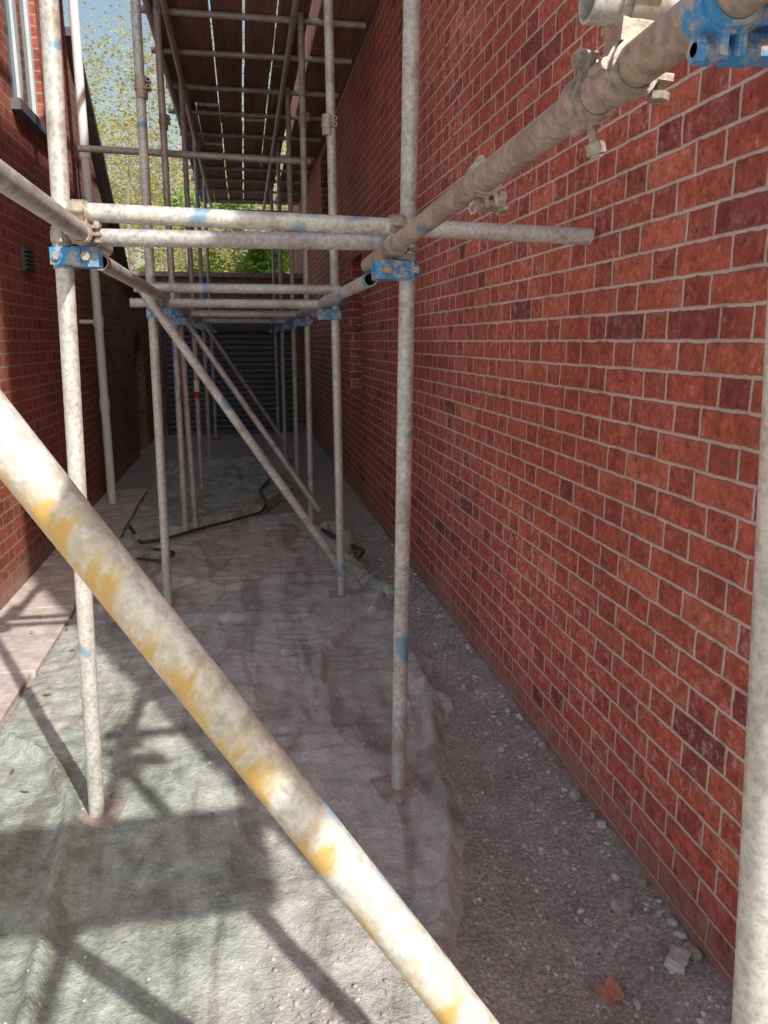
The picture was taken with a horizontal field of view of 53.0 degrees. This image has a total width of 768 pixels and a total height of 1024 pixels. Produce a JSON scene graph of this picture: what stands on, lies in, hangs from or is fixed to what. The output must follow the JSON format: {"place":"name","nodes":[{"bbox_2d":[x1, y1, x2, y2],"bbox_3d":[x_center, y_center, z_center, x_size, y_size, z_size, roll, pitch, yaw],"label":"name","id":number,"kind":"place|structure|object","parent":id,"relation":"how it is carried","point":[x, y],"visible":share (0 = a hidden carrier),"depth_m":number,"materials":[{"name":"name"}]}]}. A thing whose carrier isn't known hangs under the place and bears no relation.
{"place":"outdoors","nodes":[
{"label":"outdoors","id":0,"kind":"place"},
{"bbox_2d":[0,0,102,609],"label":"walls","id":1,"kind":"structure","parent":0,"point":[31,388],"depth_m":5.24,"materials":[{"name":"red brick"}]},
{"bbox_2d":[8,0,38,116],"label":"window frame","id":2,"kind":"object","parent":1,"relation":"attached to","point":[29,52],"visible":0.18,"depth_m":5.55,"materials":[{"name":"white plastic"}]},
{"bbox_2d":[3,0,32,110],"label":"window glass","id":3,"kind":"object","parent":2,"relation":"in","point":[22,50],"visible":0.38,"depth_m":5.42,"materials":[{"name":"glass"}]},
{"bbox_2d":[19,246,35,272],"bbox_3d":[-2.351,-1.669,5.088,0.041,0.150,0.220,-2,13,-10],"label":"air vent","id":4,"kind":"object","parent":1,"relation":"attached to","point":[27,260],"visible":1,"depth_m":5.03,"materials":[{"name":"paint"}]},
{"bbox_2d":[10,97,47,144],"bbox_3d":[-2.488,-2.716,5.377,0.160,0.068,0.970,-2,13,-10],"label":"window sill","id":5,"kind":"structure","parent":1,"relation":"attached to","point":[25,113],"depth_m":5.17,"materials":[{"name":"grey concrete"}]},
{"bbox_2d":[68,0,116,503],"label":"white downpipe","id":6,"kind":"object","parent":1,"relation":"attached to","point":[97,321],"visible":0.82,"depth_m":6.67,"materials":[{"name":"plastic"}]},
{"bbox_2d":[0,489,147,725],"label":"concrete path","id":7,"kind":"structure","parent":0,"point":[49,597],"depth_m":4.25,"materials":[{"name":"beige concrete"}]},
{"bbox_2d":[62,0,289,271],"label":"sky","id":8,"kind":"structure","parent":0,"point":[98,5],"materials":[{"name":"blue"}]},
{"bbox_2d":[131,271,305,434],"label":"brick garage","id":9,"kind":"structure","parent":0,"point":[248,349],"depth_m":12.52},
{"bbox_2d":[0,431,732,1023],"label":"alley ground","id":10,"kind":"structure","parent":0,"point":[502,1005],"depth_m":2.22,"materials":[{"name":"grey gravel"}]},
{"bbox_2d":[0,512,465,1023],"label":"plastic ground sheet","id":11,"kind":"object","parent":10,"relation":"on","point":[42,748],"visible":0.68,"depth_m":2.44,"materials":[{"name":"grey plastic"}]},
{"bbox_2d":[136,548,174,561],"bbox_3d":[-1.579,0.298,5.370,0.220,0.025,0.305,2,13,7],"label":"black cable","id":12,"kind":"object","parent":11,"relation":"on","point":[172,552],"visible":0.64,"depth_m":5.25,"materials":[{"name":"plastic"}]},
{"bbox_2d":[118,456,298,546],"bbox_3d":[-1.595,-0.234,7.735,1.460,0.123,4.273,-2,13,-10],"label":"plastic ground sheet","id":13,"kind":"object","parent":11,"relation":"on","point":[229,489],"visible":0.69,"depth_m":7.40,"materials":[{"name":"grey plastic"}]},
{"bbox_2d":[128,479,269,543],"bbox_3d":[-1.369,-0.046,6.803,0.738,0.073,2.447,6,14,24],"label":"black cable","id":14,"kind":"object","parent":13,"relation":"on","point":[130,527],"visible":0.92,"depth_m":6.14,"materials":[{"name":"plastic"}]},
{"bbox_2d":[9,542,422,942],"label":"leaf litter","id":15,"kind":"object","parent":11,"relation":"on","point":[12,770],"visible":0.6,"depth_m":3.14,"materials":[{"name":"brown plant"}]},
{"bbox_2d":[280,648,292,655],"bbox_3d":[-0.465,0.671,3.686,0.059,0.027,0.042,-5,13,-21],"label":"brick fragment","id":16,"kind":"object","parent":11,"relation":"on","point":[286,652],"visible":1,"depth_m":3.67,"materials":[{"name":"stone"}]},
{"bbox_2d":[320,528,364,558],"bbox_3d":[-0.294,0.212,5.593,0.096,0.084,1.063,-4,13,-18],"label":"black hose","id":17,"kind":"object","parent":11,"relation":"on","point":[354,546],"visible":0.73,"depth_m":5.41,"materials":[{"name":"plastic"}]},
{"bbox_2d":[320,521,393,601],"bbox_3d":[-0.232,0.303,5.339,0.255,0.158,1.796,-3,13,-14],"label":"rolled plastic sheet","id":18,"kind":"object","parent":11,"relation":"on","point":[358,571],"visible":0.66,"depth_m":4.89,"materials":[{"name":"grey plastic"}]},
{"bbox_2d":[0,0,767,1023],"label":"scaffolding","id":19,"kind":"object","parent":10,"relation":"on","point":[648,44],"visible":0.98,"depth_m":2.13,"materials":[{"name":"metal"}]},
{"bbox_2d":[593,975,624,1008],"bbox_3d":[0.531,1.131,1.807,0.047,0.038,0.064,-7,14,-28],"label":"brick fragment","id":20,"kind":"object","parent":10,"relation":"on","point":[609,991],"visible":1,"depth_m":1.80,"materials":[{"name":"red brick"}]},
{"bbox_2d":[611,895,633,916],"bbox_3d":[0.629,1.044,2.033,0.051,0.032,0.041,-5,13,-20],"label":"brick fragment","id":21,"kind":"object","parent":10,"relation":"on","point":[621,907],"visible":1,"depth_m":2.02,"materials":[{"name":"stone"}]},
{"bbox_2d":[664,942,691,975],"bbox_3d":[0.705,1.072,1.846,0.053,0.040,0.063,9,15,34],"label":"stone rubble piece","id":22,"kind":"object","parent":10,"relation":"on","point":[677,960],"visible":1,"depth_m":1.83,"materials":[{"name":"stone"}]},
{"bbox_2d":[291,0,767,990],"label":"walls","id":23,"kind":"structure","parent":0,"point":[585,468],"depth_m":2.40,"materials":[{"name":"red brick"}]},
{"label":"ground","id":24,"kind":"structure","parent":0,"visible":0},
{"bbox_2d":[65,26,154,494],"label":"brick outbuilding","id":25,"kind":"structure","parent":24,"relation":"on","point":[127,346],"depth_m":8.77,"materials":[{"name":"brick"}]},
{"bbox_2d":[64,11,260,269],"bbox_3d":[-12.544,-12.422,30.783,16.868,14.042,11.647,-2,13,-10],"label":"birch tree","id":26,"kind":"object","parent":24,"relation":"on","point":[136,146],"visible":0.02,"depth_m":30.36,"materials":[{"name":"green plant"}]},
{"bbox_2d":[64,0,289,272],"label":"birch tree","id":27,"kind":"object","parent":24,"relation":"on","point":[149,69],"visible":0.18,"depth_m":21.79,"materials":[{"name":"green plant"}]},
{"bbox_2d":[80,0,287,272],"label":"birch tree","id":28,"kind":"object","parent":24,"relation":"on","point":[134,202],"visible":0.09,"depth_m":25.84,"materials":[{"name":"green plant"}]},
{"bbox_2d":[138,185,289,272],"bbox_3d":[-5.319,-4.823,17.681,10.731,5.088,2.842,-2,13,-10],"label":"hedge","id":29,"kind":"object","parent":24,"relation":"on","point":[261,259],"visible":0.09,"depth_m":18.10,"materials":[{"name":"green plant"}]}
]}

